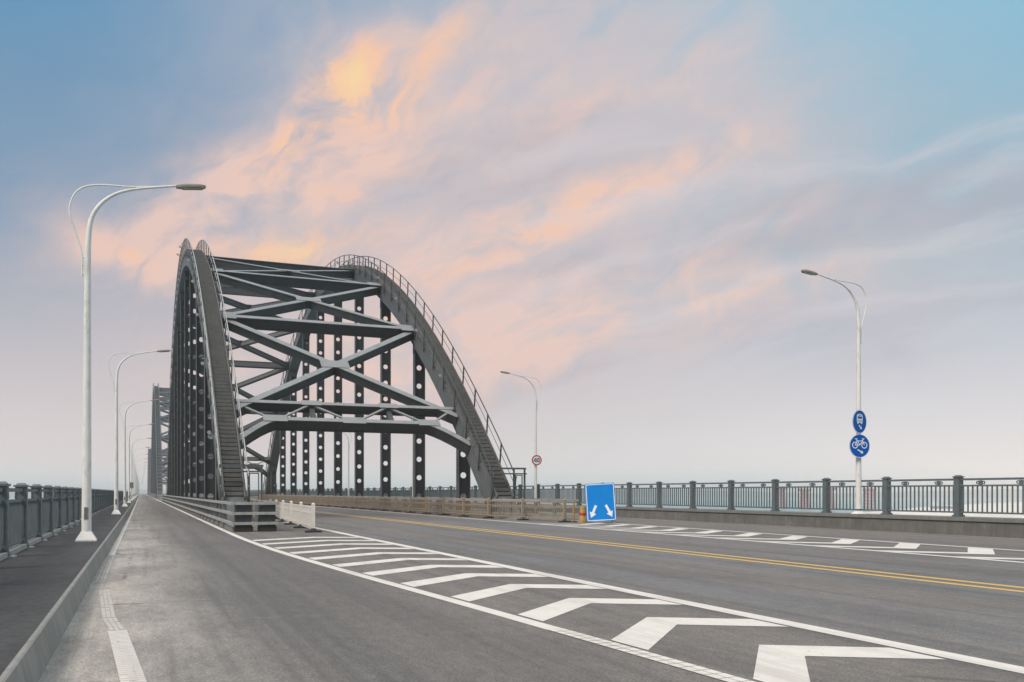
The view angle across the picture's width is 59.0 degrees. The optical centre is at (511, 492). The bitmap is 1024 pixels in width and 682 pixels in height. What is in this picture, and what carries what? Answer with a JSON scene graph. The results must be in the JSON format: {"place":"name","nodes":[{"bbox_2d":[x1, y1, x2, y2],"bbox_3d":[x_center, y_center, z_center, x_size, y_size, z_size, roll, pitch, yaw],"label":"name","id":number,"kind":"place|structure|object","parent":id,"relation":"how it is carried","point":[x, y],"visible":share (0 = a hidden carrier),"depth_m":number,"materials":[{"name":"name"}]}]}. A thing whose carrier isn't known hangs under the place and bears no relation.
{"place":"outdoors","nodes":[
{"label":"outdoors","id":0,"kind":"place"},
{"bbox_2d":[0,496,137,674],"bbox_3d":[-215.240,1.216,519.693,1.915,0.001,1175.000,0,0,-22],"label":"pavement","id":1,"kind":"structure","parent":0,"point":[37,579],"depth_m":13.07,"materials":[{"name":"grey concrete"}]},
{"bbox_2d":[0,481,130,560],"bbox_3d":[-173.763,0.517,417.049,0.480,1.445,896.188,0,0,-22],"label":"bridge railing","id":2,"kind":"object","parent":1,"relation":"on","point":[26,522],"visible":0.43,"depth_m":22.61,"materials":[{"name":"metal"}]},
{"bbox_2d":[69,184,205,541],"bbox_3d":[-9.546,-3.417,23.101,3.238,9.284,0.480,0,0,-22],"label":"street lamp","id":3,"kind":"object","parent":1,"relation":"on","point":[86,533],"visible":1,"depth_m":22.59,"materials":[{"name":"white metal"}]},
{"bbox_2d":[84,507,88,518],"bbox_3d":[-10.611,0.520,22.546,0.100,0.300,0.017,0,0,-22],"label":"service door","id":4,"kind":"structure","parent":3,"relation":"in","point":[86,509],"depth_m":22.54,"materials":[{"name":"grey metal"}]},
{"bbox_2d":[133,454,143,497],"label":"street lamp","id":5,"kind":"object","parent":1,"relation":"on","point":[134,475],"visible":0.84,"depth_m":186.90,"materials":[{"name":"white metal"}]},
{"bbox_2d":[108,350,170,513],"bbox_3d":[-20.794,-3.419,50.491,3.238,9.284,0.480,0,0,-23],"label":"street lamp","id":6,"kind":"object","parent":1,"relation":"on","point":[116,511],"visible":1,"depth_m":49.97,"materials":[{"name":"white metal"}]},
{"bbox_2d":[119,399,159,506],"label":"street lamp","id":7,"kind":"object","parent":1,"relation":"on","point":[124,490],"visible":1,"depth_m":77.35,"materials":[{"name":"white metal"}]},
{"bbox_2d":[130,447,148,498],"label":"street lamp","id":8,"kind":"object","parent":1,"relation":"on","point":[132,473],"visible":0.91,"depth_m":159.48,"materials":[{"name":"white metal"}]},
{"bbox_2d":[126,423,154,502],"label":"street lamp","id":9,"kind":"object","parent":1,"relation":"on","point":[128,501],"visible":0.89,"depth_m":104.74,"materials":[{"name":"white metal"}]},
{"bbox_2d":[130,438,151,500],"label":"street lamp","id":10,"kind":"object","parent":1,"relation":"on","point":[131,499],"visible":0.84,"depth_m":132.11,"materials":[{"name":"white metal"}]},
{"bbox_2d":[135,462,146,489],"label":"street lamp","id":11,"kind":"object","parent":1,"relation":"on","point":[135,474],"visible":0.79,"depth_m":241.63,"materials":[{"name":"white metal"}]},
{"bbox_2d":[136,465,145,495],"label":"street lamp","id":12,"kind":"object","parent":1,"relation":"on","point":[136,480],"visible":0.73,"depth_m":269.08,"materials":[{"name":"white metal"}]},
{"bbox_2d":[0,0,1023,493],"label":"sky","id":13,"kind":"structure","parent":0,"point":[620,207],"materials":[{"name":"blue"}]},
{"bbox_2d":[9,498,1021,512],"bbox_3d":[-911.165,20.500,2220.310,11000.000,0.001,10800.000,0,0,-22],"label":"river","id":14,"kind":"structure","parent":0,"point":[896,504],"depth_m":1667.81,"materials":[{"name":"liquid"}]},
{"bbox_2d":[779,488,785,508],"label":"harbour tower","id":15,"kind":"structure","parent":14,"relation":"in","point":[782,497],"depth_m":1115.72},
{"bbox_2d":[799,489,809,507],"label":"harbour tower","id":16,"kind":"structure","parent":14,"relation":"in","point":[805,497],"depth_m":1085.71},
{"bbox_2d":[831,488,835,507],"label":"harbour tower","id":17,"kind":"structure","parent":14,"relation":"in","point":[831,498],"depth_m":1055.55,"materials":[{"name":"white"}]},
{"bbox_2d":[865,488,873,508],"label":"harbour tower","id":18,"kind":"structure","parent":14,"relation":"in","point":[869,497],"depth_m":1015.86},
{"bbox_2d":[9,488,1021,497],"bbox_3d":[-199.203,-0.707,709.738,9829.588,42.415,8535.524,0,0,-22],"label":"terrain","id":19,"kind":"structure","parent":0,"point":[11,494],"depth_m":3566.18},
{"bbox_2d":[38,494,1023,681],"bbox_3d":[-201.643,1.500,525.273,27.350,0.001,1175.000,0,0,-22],"label":"road","id":20,"kind":"structure","parent":0,"point":[194,599],"depth_m":12.32,"materials":[{"name":"grey asphalt"}]},
{"bbox_2d":[0,494,139,681],"bbox_3d":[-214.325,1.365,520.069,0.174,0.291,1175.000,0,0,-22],"label":"kerb","id":21,"kind":"structure","parent":20,"relation":"on","point":[30,660],"depth_m":8.96,"materials":[{"name":"concrete"}]},
{"bbox_2d":[95,556,113,581],"bbox_3d":[-8.173,1.496,18.237,0.164,0.001,6.849,0,0,-22],"label":"edge line","id":22,"kind":"object","parent":20,"relation":"on","point":[105,568],"visible":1,"depth_m":17.43,"materials":[{"name":"white paint"}]},
{"bbox_2d":[99,590,123,629],"bbox_3d":[-5.297,1.496,11.849,0.194,0.001,4.463,0,0,-26],"label":"edge line","id":23,"kind":"object","parent":20,"relation":"on","point":[106,617],"visible":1,"depth_m":11.36,"materials":[{"name":"white paint"}]},
{"bbox_2d":[109,495,139,554],"bbox_3d":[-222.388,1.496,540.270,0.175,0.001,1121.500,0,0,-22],"label":"edge line","id":24,"kind":"object","parent":20,"relation":"on","point":[115,546],"visible":1,"depth_m":30.67,"materials":[{"name":"white paint"}]},
{"bbox_2d":[108,630,146,681],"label":"edge line","id":25,"kind":"object","parent":20,"relation":"on","point":[129,670],"visible":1,"depth_m":8.18,"materials":[{"name":"white paint"}]},
{"bbox_2d":[149,493,163,498],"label":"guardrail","id":26,"kind":"object","parent":20,"relation":"on","point":[152,495],"visible":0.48,"depth_m":242.88,"materials":[{"name":"metal"}]},
{"bbox_2d":[188,493,212,496],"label":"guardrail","id":27,"kind":"object","parent":20,"relation":"on","point":[201,494],"visible":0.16,"depth_m":298.88,"materials":[{"name":"metal"}]},
{"bbox_2d":[161,495,278,531],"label":"guardrail","id":28,"kind":"object","parent":20,"relation":"on","point":[260,515],"visible":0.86,"depth_m":36.42,"materials":[{"name":"metal"}]},
{"bbox_2d":[277,500,287,521],"bbox_3d":[-12.335,0.940,48.124,0.600,1.120,4.400,0,0,-18],"label":"picket barrier","id":29,"kind":"object","parent":20,"relation":"on","point":[280,508],"visible":0.93,"depth_m":47.02,"materials":[{"name":"white paint"}]},
{"bbox_2d":[283,501,296,524],"bbox_3d":[-10.934,0.940,44.038,0.600,1.120,4.400,0,0,-19],"label":"picket barrier","id":30,"kind":"object","parent":20,"relation":"on","point":[287,512],"visible":1,"depth_m":43.22,"materials":[{"name":"white paint"}]},
{"bbox_2d":[289,495,295,503],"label":"picket fence section","id":31,"kind":"object","parent":20,"relation":"on","point":[291,498],"visible":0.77,"depth_m":118.91,"materials":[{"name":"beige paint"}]},
{"bbox_2d":[294,495,298,503],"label":"picket fence section","id":32,"kind":"object","parent":20,"relation":"on","point":[296,499],"visible":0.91,"depth_m":115.64,"materials":[{"name":"beige paint"}]},
{"bbox_2d":[292,502,305,527],"bbox_3d":[-9.518,0.940,39.956,0.600,1.120,4.400,0,0,-19],"label":"picket barrier","id":33,"kind":"object","parent":20,"relation":"on","point":[296,514],"visible":0.98,"depth_m":39.30,"materials":[{"name":"white paint"}]},
{"bbox_2d":[298,495,306,504],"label":"picket fence section","id":34,"kind":"object","parent":20,"relation":"on","point":[301,498],"visible":0.8,"depth_m":111.53,"materials":[{"name":"beige paint"}]},
{"bbox_2d":[253,537,358,540],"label":"chevron marking","id":35,"kind":"object","parent":20,"relation":"on","point":[304,537],"visible":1,"depth_m":29.99,"materials":[{"name":"white paint"}]},
{"bbox_2d":[304,495,310,504],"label":"picket fence section","id":36,"kind":"object","parent":20,"relation":"on","point":[306,499],"visible":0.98,"depth_m":108.35,"materials":[{"name":"beige paint"}]},
{"bbox_2d":[301,503,321,532],"bbox_3d":[-8.114,0.940,35.871,0.600,1.120,4.400,0,0,-19],"label":"picket barrier","id":37,"kind":"object","parent":20,"relation":"on","point":[308,516],"visible":1,"depth_m":34.95,"materials":[{"name":"white paint"}]},
{"bbox_2d":[309,495,317,505],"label":"picket fence section","id":38,"kind":"object","parent":20,"relation":"on","point":[312,499],"visible":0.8,"depth_m":104.61,"materials":[{"name":"beige paint"}]},
{"bbox_2d":[261,540,372,544],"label":"chevron marking","id":39,"kind":"object","parent":20,"relation":"on","point":[313,541],"visible":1,"depth_m":27.55,"materials":[{"name":"white paint"}]},
{"bbox_2d":[316,495,324,505],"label":"picket fence section","id":40,"kind":"object","parent":20,"relation":"on","point":[319,500],"visible":1,"depth_m":100.74,"materials":[{"name":"beige paint"}]},
{"bbox_2d":[322,495,331,506],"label":"picket fence section","id":41,"kind":"object","parent":20,"relation":"on","point":[325,500],"visible":1,"depth_m":97.35,"materials":[{"name":"beige paint"}]},
{"bbox_2d":[274,543,391,548],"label":"chevron marking","id":42,"kind":"object","parent":20,"relation":"on","point":[332,544],"visible":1,"depth_m":25.96,"materials":[{"name":"white paint"}]},
{"bbox_2d":[329,496,338,506],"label":"picket fence section","id":43,"kind":"object","parent":20,"relation":"on","point":[332,501],"visible":0.99,"depth_m":93.86,"materials":[{"name":"beige paint"}]},
{"bbox_2d":[336,496,346,507],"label":"picket fence section","id":44,"kind":"object","parent":20,"relation":"on","point":[338,501],"visible":1,"depth_m":89.96,"materials":[{"name":"beige paint"}]},
{"bbox_2d":[344,496,353,507],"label":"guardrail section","id":45,"kind":"object","parent":20,"relation":"on","point":[348,502],"visible":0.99,"depth_m":86.20,"materials":[{"name":"beige paint"}]},
{"bbox_2d":[289,547,411,553],"bbox_3d":[-4.309,1.496,23.595,3.449,0.001,1.513,0,0,-35],"label":"chevron marking","id":46,"kind":"object","parent":20,"relation":"on","point":[343,549],"visible":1,"depth_m":23.69,"materials":[{"name":"white paint"}]},
{"bbox_2d":[145,494,559,628],"bbox_3d":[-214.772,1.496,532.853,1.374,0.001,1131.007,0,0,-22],"label":"edge line","id":47,"kind":"object","parent":20,"relation":"on","point":[503,614],"visible":0.92,"depth_m":13.93,"materials":[{"name":"white paint"}]},
{"bbox_2d":[352,496,365,508],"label":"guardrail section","id":48,"kind":"object","parent":20,"relation":"on","point":[357,502],"visible":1,"depth_m":82.55,"materials":[{"name":"beige paint"}]},
{"bbox_2d":[362,496,376,509],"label":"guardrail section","id":49,"kind":"object","parent":20,"relation":"on","point":[366,502],"visible":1,"depth_m":79.27,"materials":[{"name":"beige paint"}]},
{"bbox_2d":[310,552,435,559],"bbox_3d":[-3.447,1.496,21.647,3.333,0.001,1.514,0,0,-35],"label":"chevron marking","id":50,"kind":"object","parent":20,"relation":"on","point":[340,556],"visible":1,"depth_m":21.78,"materials":[{"name":"white paint"}]},
{"bbox_2d":[373,496,387,510],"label":"picket fence section","id":51,"kind":"object","parent":20,"relation":"on","point":[375,503],"visible":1,"depth_m":75.32,"materials":[{"name":"beige paint"}]},
{"bbox_2d":[384,496,400,511],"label":"picket fence section","id":52,"kind":"object","parent":20,"relation":"on","point":[394,503],"visible":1,"depth_m":71.48,"materials":[{"name":"beige paint"}]},
{"bbox_2d":[332,558,464,566],"bbox_3d":[-2.581,1.496,19.700,3.210,0.001,1.516,0,0,-36],"label":"chevron marking","id":53,"kind":"object","parent":20,"relation":"on","point":[369,562],"visible":1,"depth_m":19.86,"materials":[{"name":"white paint"}]},
{"bbox_2d":[396,497,414,512],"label":"picket fence section","id":54,"kind":"object","parent":20,"relation":"on","point":[403,505],"visible":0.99,"depth_m":68.19,"materials":[{"name":"beige paint"}]},
{"bbox_2d":[411,497,430,513],"bbox_3d":[-6.682,0.900,64.756,0.600,1.200,4.010,0,0,-22],"label":"picket fence section","id":55,"kind":"object","parent":20,"relation":"on","point":[422,502],"visible":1,"depth_m":64.49,"materials":[{"name":"beige paint"}]},
{"bbox_2d":[277,494,578,519],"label":"guardrail","id":56,"kind":"object","parent":20,"relation":"on","point":[547,514],"visible":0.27,"depth_m":55.09,"materials":[{"name":"metal"}]},
{"bbox_2d":[364,565,502,575],"bbox_3d":[-1.712,1.496,17.756,3.078,0.001,1.518,0,0,-36],"label":"chevron marking","id":57,"kind":"object","parent":20,"relation":"on","point":[381,572],"visible":1,"depth_m":18.01,"materials":[{"name":"white paint"}]},
{"bbox_2d":[426,497,448,514],"bbox_3d":[-5.195,0.900,61.119,0.600,1.200,4.010,0,0,-22],"label":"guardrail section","id":58,"kind":"object","parent":20,"relation":"on","point":[440,505],"visible":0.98,"depth_m":60.58,"materials":[{"name":"beige paint"}]},
{"bbox_2d":[444,497,468,516],"bbox_3d":[-3.691,0.900,57.488,0.600,1.200,4.010,0,0,-22],"label":"picket fence section","id":59,"kind":"object","parent":20,"relation":"on","point":[461,506],"visible":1,"depth_m":56.60,"materials":[{"name":"beige paint"}]},
{"bbox_2d":[401,573,546,586],"bbox_3d":[-0.837,1.496,15.813,2.935,0.001,1.522,0,0,-37],"label":"chevron marking","id":60,"kind":"object","parent":20,"relation":"on","point":[437,580],"visible":1,"depth_m":16.09,"materials":[{"name":"white paint"}]},
{"bbox_2d":[463,498,493,518],"bbox_3d":[-2.144,0.900,53.873,0.600,1.200,4.010,0,0,-25],"label":"picket fence section","id":61,"kind":"object","parent":20,"relation":"on","point":[473,504],"visible":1,"depth_m":53.68,"materials":[{"name":"beige paint"}]},
{"bbox_2d":[488,498,528,519],"bbox_3d":[-0.355,0.900,50.374,0.600,1.200,4.010,0,0,-30],"label":"picket fence section","id":62,"kind":"object","parent":20,"relation":"on","point":[514,505],"visible":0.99,"depth_m":50.15,"materials":[{"name":"beige paint"}]},
{"bbox_2d":[451,584,604,600],"bbox_3d":[0.042,1.496,13.873,2.782,0.001,1.526,0,0,-38],"label":"chevron marking","id":63,"kind":"object","parent":20,"relation":"on","point":[479,594],"visible":1,"depth_m":14.08,"materials":[{"name":"white paint"}]},
{"bbox_2d":[523,498,569,521],"bbox_3d":[1.653,0.900,46.995,0.600,1.200,4.010,0,0,-32],"label":"picket fence section","id":64,"kind":"object","parent":20,"relation":"on","point":[556,506],"visible":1,"depth_m":46.36,"materials":[{"name":"beige paint"}]},
{"bbox_2d":[570,500,576,521],"bbox_3d":[3.087,0.950,45.315,0.386,1.100,0.386,0,0,-22],"label":"marker post","id":65,"kind":"object","parent":20,"relation":"on","point":[573,518],"visible":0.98,"depth_m":45.27,"materials":[{"name":"yellow plastic"}]},
{"bbox_2d":[579,506,586,522],"bbox_3d":[3.517,1.090,45.059,0.395,0.820,0.395,0,0,-22],"label":"traffic barrel","id":66,"kind":"object","parent":20,"relation":"on","point":[582,514],"visible":0.98,"depth_m":44.92,"materials":[{"name":"yellow plastic"}]},
{"bbox_2d":[570,523,602,524],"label":"chevron marking","id":67,"kind":"object","parent":20,"relation":"on","point":[586,524],"visible":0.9,"depth_m":42.13,"materials":[{"name":"white paint"}]},
{"bbox_2d":[562,524,625,526],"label":"chevron marking","id":68,"kind":"object","parent":20,"relation":"on","point":[607,526],"visible":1,"depth_m":40.86,"materials":[{"name":"white paint"}]},
{"bbox_2d":[518,598,681,620],"bbox_3d":[0.912,1.496,11.929,2.649,0.001,1.529,0,0,-39],"label":"chevron marking","id":69,"kind":"object","parent":20,"relation":"on","point":[546,612],"visible":1,"depth_m":12.07,"materials":[{"name":"white paint"}]},
{"bbox_2d":[585,483,616,522],"bbox_3d":[4.370,0.510,44.511,1.568,1.980,0.994,0,0,3],"label":"direction board","id":70,"kind":"object","parent":20,"relation":"on","point":[600,502],"visible":1,"depth_m":44.29,"materials":[{"name":"blue metal"}]},
{"bbox_2d":[587,526,655,528],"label":"chevron marking","id":71,"kind":"object","parent":20,"relation":"on","point":[633,528],"visible":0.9,"depth_m":38.53,"materials":[{"name":"white paint"}]},
{"bbox_2d":[613,528,684,530],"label":"chevron marking","id":72,"kind":"object","parent":20,"relation":"on","point":[660,530],"visible":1,"depth_m":36.46,"materials":[{"name":"white paint"}]},
{"bbox_2d":[276,519,1023,673],"bbox_3d":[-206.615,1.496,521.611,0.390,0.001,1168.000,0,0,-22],"label":"edge line","id":73,"kind":"object","parent":20,"relation":"on","point":[994,664],"visible":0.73,"depth_m":10.56,"materials":[{"name":"white paint"}]},
{"bbox_2d":[549,628,754,681],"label":"edge line","id":74,"kind":"object","parent":20,"relation":"on","point":[679,663],"visible":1,"depth_m":8.18,"materials":[{"name":"white paint"}]},
{"bbox_2d":[317,511,1023,587],"bbox_3d":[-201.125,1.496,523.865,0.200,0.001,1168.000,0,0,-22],"label":"line","id":75,"kind":"object","parent":20,"relation":"on","point":[747,557],"visible":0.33,"depth_m":19.86,"materials":[{"name":"yellow paint"}]},
{"bbox_2d":[317,506,1023,562],"bbox_3d":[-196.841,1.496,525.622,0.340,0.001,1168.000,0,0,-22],"label":"edge line","id":76,"kind":"object","parent":20,"relation":"on","point":[748,540],"visible":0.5,"depth_m":27.00,"materials":[{"name":"white paint"}]},
{"bbox_2d":[318,512,1023,591],"bbox_3d":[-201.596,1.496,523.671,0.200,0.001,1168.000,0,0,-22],"label":"line","id":77,"kind":"object","parent":20,"relation":"on","point":[749,560],"depth_m":19.03,"materials":[{"name":"yellow paint"}]},
{"bbox_2d":[654,530,720,532],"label":"chevron marking","id":78,"kind":"object","parent":20,"relation":"on","point":[711,531],"visible":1,"depth_m":33.73,"materials":[{"name":"white paint"}]},
{"bbox_2d":[611,617,787,649],"bbox_3d":[1.772,1.496,9.984,2.532,0.001,1.539,0,0,-40],"label":"chevron marking","id":79,"kind":"object","parent":20,"relation":"on","point":[647,633],"visible":1,"depth_m":10.16,"materials":[{"name":"white paint"}]},
{"bbox_2d":[676,533,759,535],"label":"chevron marking","id":80,"kind":"object","parent":20,"relation":"on","point":[748,534],"visible":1,"depth_m":31.38,"materials":[{"name":"white paint"}]},
{"bbox_2d":[715,536,804,539],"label":"chevron marking","id":81,"kind":"object","parent":20,"relation":"on","point":[792,538],"visible":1,"depth_m":29.34,"materials":[{"name":"white paint"}]},
{"bbox_2d":[765,539,858,543],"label":"chevron marking","id":82,"kind":"object","parent":20,"relation":"on","point":[844,541],"visible":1,"depth_m":27.00,"materials":[{"name":"white paint"}]},
{"bbox_2d":[616,523,1023,550],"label":"edge line","id":83,"kind":"object","parent":20,"relation":"on","point":[839,538],"visible":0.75,"depth_m":28.72,"materials":[{"name":"white paint"}]},
{"bbox_2d":[753,645,942,681],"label":"chevron marking","id":84,"kind":"object","parent":20,"relation":"on","point":[780,663],"visible":1,"depth_m":8.24,"materials":[{"name":"white paint"}]},
{"bbox_2d":[816,543,919,548],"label":"chevron marking","id":85,"kind":"object","parent":20,"relation":"on","point":[907,545],"visible":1,"depth_m":25.00,"materials":[{"name":"white paint"}]},
{"bbox_2d":[880,547,994,553],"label":"chevron marking","id":86,"kind":"object","parent":20,"relation":"on","point":[979,551],"visible":1,"depth_m":22.89,"materials":[{"name":"white paint"}]},
{"bbox_2d":[956,556,1023,559],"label":"chevron marking","id":87,"kind":"object","parent":20,"relation":"on","point":[993,558],"visible":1,"depth_m":20.47,"materials":[{"name":"white paint"}]},
{"bbox_2d":[864,502,1023,517],"bbox_3d":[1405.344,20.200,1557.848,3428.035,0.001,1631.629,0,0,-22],"label":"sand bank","id":88,"kind":"structure","parent":0,"point":[975,510],"depth_m":955.72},
{"bbox_2d":[930,501,952,508],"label":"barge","id":89,"kind":"object","parent":88,"relation":"on","point":[942,507],"visible":0.56,"depth_m":1107.89},
{"bbox_3d":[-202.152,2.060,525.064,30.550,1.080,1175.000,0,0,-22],"label":"bridge deck","id":90,"kind":"structure","parent":0,"visible":0},
{"bbox_2d":[147,448,167,494],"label":"steel arch","id":91,"kind":"structure","parent":90,"relation":"on","point":[149,473],"depth_m":486.99,"materials":[{"name":"grey metal"}]},
{"bbox_2d":[151,383,212,497],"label":"steel arch","id":92,"kind":"structure","parent":90,"relation":"on","point":[158,437],"depth_m":272.47,"materials":[{"name":"grey metal"}]},
{"bbox_2d":[166,238,526,521],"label":"steel arch","id":93,"kind":"structure","parent":90,"relation":"on","point":[207,280],"depth_m":67.41,"materials":[{"name":"grey paint"}]},
{"bbox_2d":[165,493,1023,538],"bbox_3d":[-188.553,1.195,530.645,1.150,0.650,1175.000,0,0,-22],"label":"parapet wall","id":94,"kind":"structure","parent":90,"relation":"on","point":[984,526],"depth_m":36.96,"materials":[{"name":"concrete"}]},
{"bbox_2d":[342,432,351,495],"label":"street lamp","id":95,"kind":"object","parent":94,"relation":"on","point":[348,460],"visible":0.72,"depth_m":125.70,"materials":[{"name":"white metal"}]},
{"bbox_2d":[411,419,412,496],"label":"street lamp","id":96,"kind":"object","parent":94,"relation":"on","point":[412,463],"visible":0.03,"depth_m":95.93,"materials":[{"name":"white metal"}]},
{"bbox_2d":[500,371,540,503],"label":"street lamp","id":97,"kind":"object","parent":94,"relation":"on","point":[535,453],"visible":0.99,"depth_m":66.14,"materials":[{"name":"white metal"}]},
{"bbox_2d":[532,455,541,464],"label":"speed limit sign","id":98,"kind":"object","parent":97,"relation":"attached to","point":[536,459],"visible":1,"depth_m":66.03,"materials":[{"name":"metal"}]},
{"bbox_2d":[184,475,1023,516],"bbox_3d":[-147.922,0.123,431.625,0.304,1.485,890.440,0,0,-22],"label":"bridge railing","id":99,"kind":"object","parent":94,"relation":"on","point":[958,497],"visible":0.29,"depth_m":41.53,"materials":[{"name":"metal"}]},
{"bbox_2d":[801,269,866,513],"bbox_3d":[12.854,-3.937,36.005,3.238,9.609,0.394,0,0,-21],"label":"street lamp","id":100,"kind":"object","parent":94,"relation":"on","point":[858,498],"visible":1,"depth_m":36.35,"materials":[{"name":"white metal"}]},
{"bbox_2d":[849,434,869,457],"bbox_3d":[13.909,-1.860,36.233,0.950,0.950,0.080,0,0,-15],"label":"bicycle sign","id":101,"kind":"object","parent":100,"relation":"attached to","point":[859,445],"visible":1,"depth_m":36.20,"materials":[{"name":"metal"}]},
{"bbox_2d":[852,410,866,432],"bbox_3d":[13.899,-2.830,36.230,0.940,0.940,0.078,0,0,-35],"label":"bus sign","id":102,"kind":"object","parent":100,"relation":"attached to","point":[859,420],"visible":1,"depth_m":36.20,"materials":[{"name":"metal"}]}
]}

